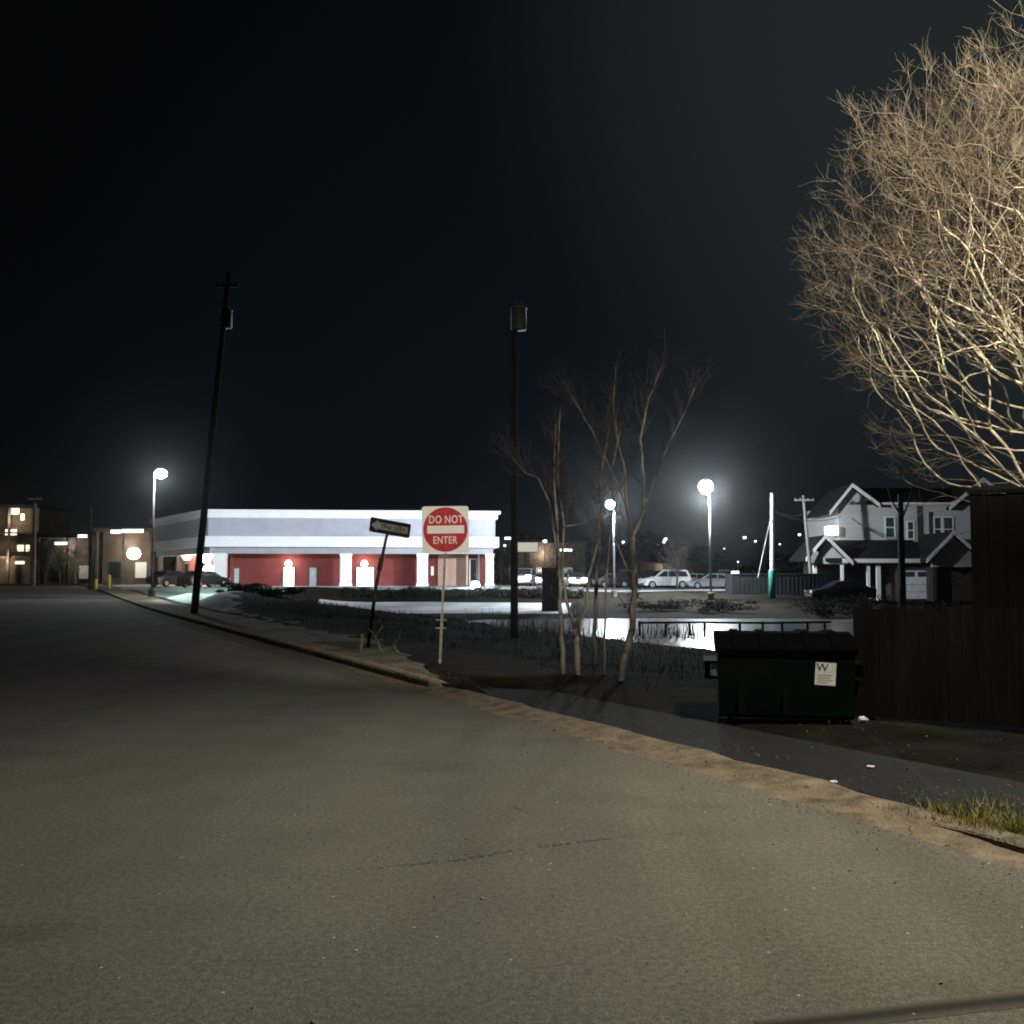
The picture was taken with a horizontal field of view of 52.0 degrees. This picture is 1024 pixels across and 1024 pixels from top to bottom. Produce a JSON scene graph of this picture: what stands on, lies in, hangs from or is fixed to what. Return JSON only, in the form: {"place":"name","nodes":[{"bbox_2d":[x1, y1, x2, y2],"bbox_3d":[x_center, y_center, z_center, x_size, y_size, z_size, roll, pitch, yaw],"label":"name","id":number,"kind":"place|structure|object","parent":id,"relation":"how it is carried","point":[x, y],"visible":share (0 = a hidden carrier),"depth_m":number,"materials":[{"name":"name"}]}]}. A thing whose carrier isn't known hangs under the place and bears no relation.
{"place":"outdoors","nodes":[
{"label":"outdoors","id":0,"kind":"place"},
{"bbox_2d":[0,583,146,585],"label":"cross street","id":1,"kind":"structure","parent":0,"point":[78,583],"depth_m":117.00,"materials":[{"name":"asphalt"}]},
{"bbox_2d":[133,587,298,623],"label":"lawn","id":2,"kind":"structure","parent":0,"point":[210,598],"depth_m":54.13,"materials":[{"name":"green plant"}]},
{"bbox_2d":[84,584,440,677],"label":"sidewalk","id":3,"kind":"structure","parent":0,"point":[296,634],"depth_m":26.68,"materials":[{"name":"concrete"}]},
{"bbox_2d":[358,633,363,652],"bbox_3d":[-2.931,2.603,20.380,0.120,0.487,0.087,0,-4,0],"label":"wooden stake","id":4,"kind":"object","parent":3,"relation":"on","point":[361,642],"visible":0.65,"depth_m":20.35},
{"bbox_2d":[365,619,383,652],"bbox_3d":[-2.630,2.431,20.638,0.225,0.644,0.737,2,-4,-32],"label":"fallen branch","id":5,"kind":"object","parent":3,"relation":"on","point":[374,635],"visible":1,"depth_m":20.56,"materials":[{"name":"wood"}]},
{"bbox_2d":[366,517,410,646],"bbox_3d":[-2.621,1.535,22.074,0.940,2.827,0.305,2,-4,-27],"label":"one way sign","id":6,"kind":"object","parent":3,"relation":"on","point":[389,527],"visible":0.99,"depth_m":21.98,"materials":[{"name":"metal"}]},
{"bbox_2d":[0,586,1023,1023],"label":"road","id":7,"kind":"structure","parent":0,"point":[78,924],"depth_m":5.70,"materials":[{"name":"asphalt"}]},
{"bbox_2d":[2,679,1023,1023],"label":"road grit","id":8,"kind":"object","parent":7,"relation":"on","point":[558,793],"visible":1,"depth_m":7.28,"materials":[{"name":"gravel"}]},
{"bbox_2d":[284,648,1023,872],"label":"gutter","id":9,"kind":"object","parent":7,"relation":"on","point":[833,798],"visible":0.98,"depth_m":8.34,"materials":[{"name":"sand"},{"name":"dirt"}]},
{"bbox_2d":[0,580,1023,799],"bbox_3d":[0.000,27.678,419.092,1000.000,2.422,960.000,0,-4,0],"label":"ground","id":10,"kind":"structure","parent":0,"point":[1001,756],"depth_m":18.61,"materials":[{"name":"soil"}]},
{"bbox_2d":[28,497,41,585],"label":"utility pole","id":11,"kind":"object","parent":10,"relation":"on","point":[34,548],"visible":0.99,"depth_m":107.87,"materials":[{"name":"brown wood"}]},
{"bbox_2d":[0,505,72,583],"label":"flats","id":12,"kind":"structure","parent":10,"relation":"on","point":[16,531],"depth_m":151.63,"materials":[{"name":"brick"}]},
{"bbox_2d":[11,508,18,513],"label":"lit window","id":13,"kind":"structure","parent":12,"relation":"in","point":[13,510],"depth_m":151.80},
{"bbox_2d":[25,528,62,583],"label":"bare tree","id":14,"kind":"object","parent":10,"relation":"on","point":[43,555],"visible":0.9,"depth_m":125.70,"materials":[{"name":"brown plant"}]},
{"bbox_2d":[49,542,73,583],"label":"bare tree","id":15,"kind":"object","parent":10,"relation":"on","point":[59,561],"visible":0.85,"depth_m":121.72,"materials":[{"name":"brown plant"}]},
{"bbox_2d":[36,535,102,583],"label":"storefront","id":16,"kind":"object","parent":10,"relation":"on","point":[52,575],"visible":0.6,"depth_m":141.72,"materials":[{"name":"brick"}]},
{"bbox_2d":[50,565,64,579],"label":"window","id":17,"kind":"structure","parent":16,"relation":"in","point":[54,574],"depth_m":141.65,"materials":[{"name":"black glass"}]},
{"bbox_2d":[78,565,87,579],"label":"window","id":18,"kind":"structure","parent":16,"relation":"in","point":[82,573],"depth_m":141.65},
{"bbox_2d":[52,534,95,584],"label":"bare tree","id":19,"kind":"object","parent":10,"relation":"on","point":[76,553],"visible":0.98,"depth_m":117.78,"materials":[{"name":"brown plant"}]},
{"bbox_2d":[88,508,92,588],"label":"utility pole","id":20,"kind":"object","parent":10,"relation":"on","point":[90,569],"visible":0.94,"depth_m":89.84,"materials":[{"name":"brown wood"}]},
{"bbox_2d":[107,575,110,588],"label":"bollard","id":21,"kind":"object","parent":10,"relation":"on","point":[108,581],"visible":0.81,"depth_m":83.72,"materials":[{"name":"metal"}]},
{"bbox_2d":[94,528,170,582],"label":"storefront","id":22,"kind":"object","parent":10,"relation":"on","point":[118,544],"visible":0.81,"depth_m":119.82,"materials":[{"name":"brick"}]},
{"bbox_2d":[108,561,121,578],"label":"window","id":23,"kind":"structure","parent":22,"relation":"in","point":[114,566],"depth_m":119.69,"materials":[{"name":"black glass"}]},
{"bbox_2d":[134,561,147,578],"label":"window","id":24,"kind":"structure","parent":22,"relation":"in","point":[141,567],"depth_m":119.69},
{"bbox_2d":[127,547,140,583],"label":"lamp post","id":25,"kind":"object","parent":10,"relation":"on","point":[133,553],"visible":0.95,"depth_m":115.55,"materials":[{"name":"metal"}]},
{"bbox_2d":[148,468,166,596],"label":"lot lamp","id":26,"kind":"object","parent":10,"relation":"on","point":[160,473],"visible":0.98,"depth_m":66.96,"materials":[{"name":"metal"}]},
{"bbox_2d":[190,271,237,613],"bbox_3d":[-11.974,-2.704,42.138,1.726,14.158,0.519,0,-4,0],"label":"utility pole","id":27,"kind":"object","parent":10,"relation":"on","point":[226,311],"visible":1,"depth_m":42.16,"materials":[{"name":"brown wood"}]},
{"bbox_2d":[213,582,273,592],"bbox_3d":[-14.470,4.057,55.897,3.189,0.771,2.264,0,-4,0],"label":"shrub","id":28,"kind":"object","parent":10,"relation":"on","point":[243,587],"visible":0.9,"depth_m":55.63,"materials":[{"name":"green plant"}]},
{"bbox_2d":[83,585,446,686],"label":"kerb","id":29,"kind":"structure","parent":10,"relation":"on","point":[402,675],"depth_m":20.80,"materials":[{"name":"concrete"}]},
{"bbox_2d":[251,587,307,595],"bbox_3d":[-11.971,4.113,54.062,2.962,0.552,2.047,2,-4,-28],"label":"shrub","id":30,"kind":"object","parent":10,"relation":"on","point":[278,591],"visible":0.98,"depth_m":53.73,"materials":[{"name":"green plant"}]},
{"bbox_2d":[151,509,500,588],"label":"shop","id":31,"kind":"structure","parent":10,"relation":"on","point":[308,548],"depth_m":94.21,"materials":[{"name":"grey paint"}]},
{"bbox_2d":[233,568,239,584],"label":"door","id":32,"kind":"structure","parent":31,"relation":"in","point":[236,576],"depth_m":94.38,"materials":[{"name":"glass"}]},
{"bbox_2d":[283,567,294,585],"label":"door","id":33,"kind":"structure","parent":31,"relation":"in","point":[288,572],"depth_m":94.82,"materials":[{"name":"metal"}]},
{"bbox_2d":[308,567,316,585],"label":"door","id":34,"kind":"structure","parent":31,"relation":"in","point":[312,570],"depth_m":95.03,"materials":[{"name":"glass"}]},
{"bbox_2d":[356,567,373,585],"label":"door","id":35,"kind":"structure","parent":31,"relation":"in","point":[364,575],"depth_m":95.49,"materials":[{"name":"metal"}]},
{"bbox_2d":[469,559,476,585],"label":"door","id":36,"kind":"structure","parent":31,"relation":"in","point":[472,562],"depth_m":96.50,"materials":[{"name":"white paint"}]},
{"bbox_2d":[98,584,724,591],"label":"parking lot","id":37,"kind":"structure","parent":10,"relation":"on","point":[591,587],"depth_m":91.37,"materials":[{"name":"asphalt"}]},
{"bbox_2d":[146,571,192,586],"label":"parked car","id":38,"kind":"object","parent":37,"relation":"on","point":[165,578],"visible":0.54,"depth_m":93.86,"materials":[{"name":"black paint"}]},
{"bbox_2d":[177,570,230,587],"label":"parked car","id":39,"kind":"object","parent":37,"relation":"on","point":[209,578],"visible":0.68,"depth_m":88.06,"materials":[{"name":"black paint"}]},
{"bbox_2d":[518,568,535,585],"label":"parked car","id":40,"kind":"object","parent":37,"relation":"on","point":[526,575],"visible":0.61,"depth_m":101.80,"materials":[{"name":"silver paint"}]},
{"bbox_2d":[536,573,541,585],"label":"parked car","id":41,"kind":"object","parent":37,"relation":"on","point":[538,578],"visible":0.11,"depth_m":115.97,"materials":[{"name":"white paint"}]},
{"bbox_2d":[564,573,586,586],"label":"parked car","id":42,"kind":"object","parent":37,"relation":"on","point":[580,579],"visible":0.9,"depth_m":102.18,"materials":[{"name":"grey paint"}]},
{"bbox_2d":[574,574,600,586],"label":"parked car","id":43,"kind":"object","parent":37,"relation":"on","point":[590,578],"visible":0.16,"depth_m":114.93,"materials":[{"name":"black paint"}]},
{"bbox_2d":[592,574,629,587],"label":"parked car","id":44,"kind":"object","parent":37,"relation":"on","point":[601,581],"visible":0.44,"depth_m":106.79,"materials":[{"name":"grey paint"}]},
{"bbox_2d":[610,570,647,587],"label":"parked car","id":45,"kind":"object","parent":37,"relation":"on","point":[622,583],"visible":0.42,"depth_m":104.72,"materials":[{"name":"black paint"}]},
{"bbox_2d":[638,569,691,588],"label":"parked car","id":46,"kind":"object","parent":37,"relation":"on","point":[664,577],"visible":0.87,"depth_m":97.01,"materials":[{"name":"white paint"}]},
{"bbox_2d":[689,573,707,586],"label":"parked car","id":47,"kind":"object","parent":37,"relation":"on","point":[695,575],"visible":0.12,"depth_m":108.97,"materials":[{"name":"beige paint"}]},
{"bbox_2d":[685,573,724,588],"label":"parked car","id":48,"kind":"object","parent":37,"relation":"on","point":[718,579],"visible":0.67,"depth_m":95.97,"materials":[{"name":"silver paint"}]},
{"bbox_2d":[706,571,730,586],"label":"parked car","id":49,"kind":"object","parent":37,"relation":"on","point":[722,572],"visible":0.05,"depth_m":116.99,"materials":[{"name":"blue paint"}]},
{"bbox_2d":[319,599,570,613],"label":"lane","id":50,"kind":"structure","parent":10,"relation":"on","point":[464,607],"depth_m":75.83,"materials":[{"name":"asphalt"}]},
{"bbox_2d":[338,586,583,597],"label":"hedge","id":51,"kind":"object","parent":10,"relation":"on","point":[456,592],"visible":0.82,"depth_m":80.89,"materials":[{"name":"green plant"}]},
{"bbox_2d":[430,672,521,689],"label":"verge","id":52,"kind":"structure","parent":10,"relation":"on","point":[453,681],"depth_m":15.17,"materials":[{"name":"plant"}]},
{"bbox_2d":[422,506,468,662],"bbox_3d":[-1.155,1.298,18.151,0.822,2.814,0.132,0,-4,-3],"label":"do not enter sign","id":53,"kind":"object","parent":52,"relation":"on","point":[445,529],"visible":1,"depth_m":18.19,"materials":[{"name":"metal"}]},
{"bbox_2d":[243,589,715,697],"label":"dry weeds","id":54,"kind":"object","parent":10,"relation":"on","point":[509,635],"visible":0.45,"depth_m":30.75,"materials":[{"name":"plant"}]},
{"bbox_2d":[171,529,807,581],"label":"wood","id":55,"kind":"object","parent":10,"relation":"on","point":[784,564],"visible":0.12,"depth_m":224.26,"materials":[{"name":"black plant"}]},
{"bbox_2d":[494,544,519,584],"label":"bare tree","id":56,"kind":"object","parent":10,"relation":"on","point":[504,561],"visible":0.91,"depth_m":134.67,"materials":[{"name":"brown plant"}]},
{"bbox_2d":[510,300,526,637],"bbox_3d":[0.202,-1.195,32.013,0.508,10.688,0.491,0,-4,0],"label":"utility pole","id":57,"kind":"object","parent":10,"relation":"on","point":[518,317],"visible":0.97,"depth_m":32.06,"materials":[{"name":"brown wood"}]},
{"bbox_2d":[518,542,537,583],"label":"lit sign","id":58,"kind":"object","parent":10,"relation":"on","point":[524,547],"visible":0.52,"depth_m":149.95,"materials":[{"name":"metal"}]},
{"bbox_2d":[486,398,584,673],"bbox_3d":[0.461,0.270,17.394,1.520,4.701,1.822,-1,-4,23],"label":"bare sapling","id":59,"kind":"object","parent":10,"relation":"on","point":[560,611],"visible":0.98,"depth_m":17.23,"materials":[{"name":"brown plant"}]},
{"bbox_2d":[499,537,586,582],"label":"storefront","id":60,"kind":"object","parent":10,"relation":"on","point":[574,553],"visible":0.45,"depth_m":166.83,"materials":[{"name":"brick"}]},
{"bbox_2d":[507,567,520,579],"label":"window","id":61,"kind":"structure","parent":60,"relation":"in","point":[508,574],"depth_m":166.57,"materials":[{"name":"black glass"}]},
{"bbox_2d":[564,567,576,575],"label":"window","id":62,"kind":"structure","parent":60,"relation":"in","point":[566,569],"depth_m":166.61,"materials":[{"name":"grey glass"}]},
{"bbox_2d":[541,568,558,613],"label":"utility cabinet","id":63,"kind":"object","parent":10,"relation":"on","point":[550,581],"visible":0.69,"depth_m":67.80,"materials":[{"name":"metal"}]},
{"bbox_2d":[536,367,626,674],"bbox_3d":[1.262,0.072,17.127,1.288,5.092,1.803,2,-4,-24],"label":"bare sapling","id":64,"kind":"object","parent":10,"relation":"on","point":[575,633],"visible":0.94,"depth_m":17.07,"materials":[{"name":"brown plant"}]},
{"bbox_2d":[466,609,704,640],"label":"pond reeds","id":65,"kind":"object","parent":10,"relation":"on","point":[673,631],"visible":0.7,"depth_m":42.97,"materials":[{"name":"plant"}]},
{"bbox_2d":[577,541,604,573],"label":"bare tree","id":66,"kind":"object","parent":10,"relation":"on","point":[593,569],"visible":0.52,"depth_m":139.81,"materials":[{"name":"brown plant"}]},
{"bbox_2d":[571,412,628,665],"bbox_3d":[1.600,0.430,19.262,1.129,4.817,1.022,0,-4,0],"label":"bare sapling","id":67,"kind":"object","parent":10,"relation":"on","point":[594,646],"visible":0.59,"depth_m":18.99,"materials":[{"name":"brown plant"}]},
{"bbox_2d":[181,615,1023,870],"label":"leaf litter","id":68,"kind":"object","parent":10,"relation":"on","point":[945,792],"visible":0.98,"depth_m":10.27,"materials":[{"name":"plant"}]},
{"bbox_2d":[572,392,647,674],"bbox_3d":[1.545,0.331,16.559,1.299,4.532,0.734,-2,-4,24],"label":"bare sapling","id":69,"kind":"object","parent":10,"relation":"on","point":[605,608],"visible":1,"depth_m":16.57,"materials":[{"name":"brown plant"}]},
{"bbox_2d":[606,499,616,596],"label":"lot lamp","id":70,"kind":"object","parent":10,"relation":"on","point":[613,591],"visible":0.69,"depth_m":79.87,"materials":[{"name":"metal"}]},
{"bbox_2d":[531,322,719,680],"bbox_3d":[1.815,-0.177,16.954,2.304,5.719,2.721,2,-4,-25],"label":"bare sapling","id":71,"kind":"object","parent":10,"relation":"on","point":[633,577],"visible":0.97,"depth_m":16.81,"materials":[{"name":"brown plant"}]},
{"bbox_2d":[614,598,702,610],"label":"shrub","id":72,"kind":"object","parent":10,"relation":"on","point":[669,605],"visible":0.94,"depth_m":66.78,"materials":[{"name":"green plant"}]},
{"bbox_2d":[586,541,739,576],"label":"storefront","id":73,"kind":"object","parent":10,"relation":"on","point":[701,567],"visible":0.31,"depth_m":191.73,"materials":[{"name":"brick"}]},
{"bbox_2d":[644,569,655,576],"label":"window","id":74,"kind":"structure","parent":73,"relation":"in","point":[648,570],"depth_m":191.58,"materials":[{"name":"black glass"}]},
{"bbox_2d":[693,569,705,573],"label":"window","id":75,"kind":"structure","parent":73,"relation":"in","point":[703,571],"depth_m":191.58,"materials":[{"name":"black glass"}]},
{"bbox_2d":[655,535,695,589],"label":"bare tree","id":76,"kind":"object","parent":10,"relation":"on","point":[677,561],"visible":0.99,"depth_m":89.85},
{"bbox_2d":[699,478,713,599],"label":"lot lamp","id":77,"kind":"object","parent":10,"relation":"on","point":[705,485],"visible":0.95,"depth_m":72.89,"materials":[{"name":"metal"}]},
{"bbox_2d":[681,598,760,612],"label":"shrub","id":78,"kind":"object","parent":10,"relation":"on","point":[721,606],"visible":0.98,"depth_m":65.66,"materials":[{"name":"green plant"}]},
{"bbox_2d":[638,621,830,634],"bbox_3d":[9.490,5.151,44.769,8.242,1.002,0.106,0,-4,0],"label":"rail fence","id":79,"kind":"object","parent":10,"relation":"on","point":[762,623],"visible":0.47,"depth_m":44.75,"materials":[{"name":"metal"}]},
{"bbox_2d":[750,549,777,572],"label":"bare tree","id":80,"kind":"object","parent":10,"relation":"on","point":[755,557],"visible":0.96,"depth_m":129.73,"materials":[{"name":"brown plant"}]},
{"bbox_2d":[758,493,775,598],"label":"utility pole","id":81,"kind":"object","parent":10,"relation":"on","point":[772,584],"visible":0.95,"depth_m":73.83,"materials":[{"name":"white wood"}]},
{"bbox_2d":[776,511,840,520],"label":"overhead cable","id":82,"kind":"object","parent":81,"relation":"hanging from","point":[799,515],"visible":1,"depth_m":77.92,"materials":[{"name":"rubber"}]},
{"bbox_2d":[725,571,839,596],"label":"fence","id":83,"kind":"object","parent":10,"relation":"on","point":[787,584],"visible":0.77,"depth_m":76.34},
{"bbox_2d":[704,629,866,722],"bbox_3d":[2.982,1.791,11.595,1.690,0.981,1.300,-1,-4,10],"label":"dumpster","id":84,"kind":"object","parent":10,"relation":"on","point":[800,673],"visible":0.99,"depth_m":11.07,"materials":[{"name":"green paint"}]},
{"bbox_2d":[794,495,813,572],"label":"utility pole","id":85,"kind":"object","parent":10,"relation":"on","point":[803,499],"visible":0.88,"depth_m":79.97,"materials":[{"name":"grey wood"}]},
{"bbox_2d":[782,598,871,617],"bbox_3d":[18.827,5.767,62.622,5.344,1.322,2.032,0,-4,0],"label":"shrub","id":86,"kind":"object","parent":10,"relation":"on","point":[824,611],"visible":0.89,"depth_m":62.53,"materials":[{"name":"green plant"}]},
{"bbox_2d":[804,581,876,600],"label":"parked car","id":87,"kind":"object","parent":10,"relation":"on","point":[836,589],"visible":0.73,"depth_m":73.02,"materials":[{"name":"black paint"}]},
{"bbox_2d":[858,716,867,722],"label":"litter","id":88,"kind":"object","parent":10,"relation":"on","point":[862,719],"visible":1,"depth_m":11.11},
{"bbox_2d":[822,592,920,616],"bbox_3d":[20.840,5.438,59.813,6.271,1.801,2.291,0,-4,0],"label":"shrub","id":89,"kind":"object","parent":10,"relation":"on","point":[858,599],"visible":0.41,"depth_m":59.82,"materials":[{"name":"green plant"}]},
{"bbox_2d":[886,482,913,608],"bbox_3d":[23.033,2.338,61.977,1.736,8.208,0.471,0,-4,0],"label":"tree trunk","id":90,"kind":"object","parent":10,"relation":"on","point":[901,568],"visible":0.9,"depth_m":61.85,"materials":[{"name":"brown plant"}]},
{"bbox_2d":[785,0,1023,535],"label":"bare tree","id":91,"kind":"object","parent":10,"relation":"on","point":[1007,323],"visible":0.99,"depth_m":14.16,"materials":[{"name":"beige plant"}]},
{"bbox_2d":[789,477,1023,600],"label":"house","id":92,"kind":"structure","parent":10,"relation":"on","point":[857,540],"depth_m":84.16,"materials":[{"name":"wood"}]},
{"bbox_2d":[884,516,895,537],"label":"window","id":93,"kind":"structure","parent":92,"relation":"in","point":[889,521],"depth_m":85.04,"materials":[{"name":"white glass"}]},
{"bbox_2d":[906,521,914,539],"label":"window","id":94,"kind":"structure","parent":92,"relation":"in","point":[910,525],"depth_m":85.02,"materials":[{"name":"white glass"}]},
{"bbox_2d":[906,571,926,598],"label":"garage door","id":95,"kind":"structure","parent":92,"relation":"in","point":[915,580],"depth_m":80.79,"materials":[{"name":"white metal"}]},
{"bbox_2d":[933,516,942,532],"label":"window","id":96,"kind":"structure","parent":92,"relation":"in","point":[937,520],"depth_m":85.06,"materials":[{"name":"white glass"}]},
{"bbox_2d":[942,516,953,531],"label":"window","id":97,"kind":"structure","parent":92,"relation":"in","point":[949,519],"depth_m":85.06,"materials":[{"name":"white glass"}]},
{"bbox_2d":[861,596,967,609],"bbox_3d":[21.815,5.320,55.809,6.326,1.676,1.962,0,-4,0],"label":"shrub","id":98,"kind":"object","parent":10,"relation":"on","point":[936,606],"visible":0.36,"depth_m":55.83,"materials":[{"name":"green plant"}]},
{"bbox_2d":[853,602,1023,727],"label":"board fence","id":99,"kind":"object","parent":10,"relation":"on","point":[959,665],"visible":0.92,"depth_m":10.98,"materials":[{"name":"wood"}]},
{"bbox_2d":[917,819,1023,853],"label":"kerb","id":100,"kind":"structure","parent":10,"relation":"on","point":[1009,842],"depth_m":6.32,"materials":[{"name":"concrete"}]},
{"bbox_2d":[958,818,1023,833],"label":"verge","id":101,"kind":"structure","parent":10,"relation":"on","point":[989,824],"depth_m":6.64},
{"bbox_2d":[883,789,1023,837],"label":"verge grass","id":102,"kind":"structure","parent":101,"relation":"on","point":[999,824],"depth_m":6.77,"materials":[{"name":"plant"}]},
{"bbox_2d":[967,485,1023,611],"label":"shed","id":103,"kind":"structure","parent":10,"relation":"on","point":[997,539],"depth_m":12.48,"materials":[{"name":"wood"}]},
{"bbox_2d":[0,0,1023,577],"label":"sky","id":104,"kind":"structure","parent":0,"point":[379,184],"materials":[{"name":"black"}]},
{"bbox_2d":[465,618,852,649],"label":"water","id":105,"kind":"structure","parent":0,"point":[707,640],"depth_m":52.44,"materials":[{"name":"grey liquid"}]},
{"bbox_2d":[460,680,1023,819],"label":"driveway","id":106,"kind":"structure","parent":0,"point":[833,762],"depth_m":9.16,"materials":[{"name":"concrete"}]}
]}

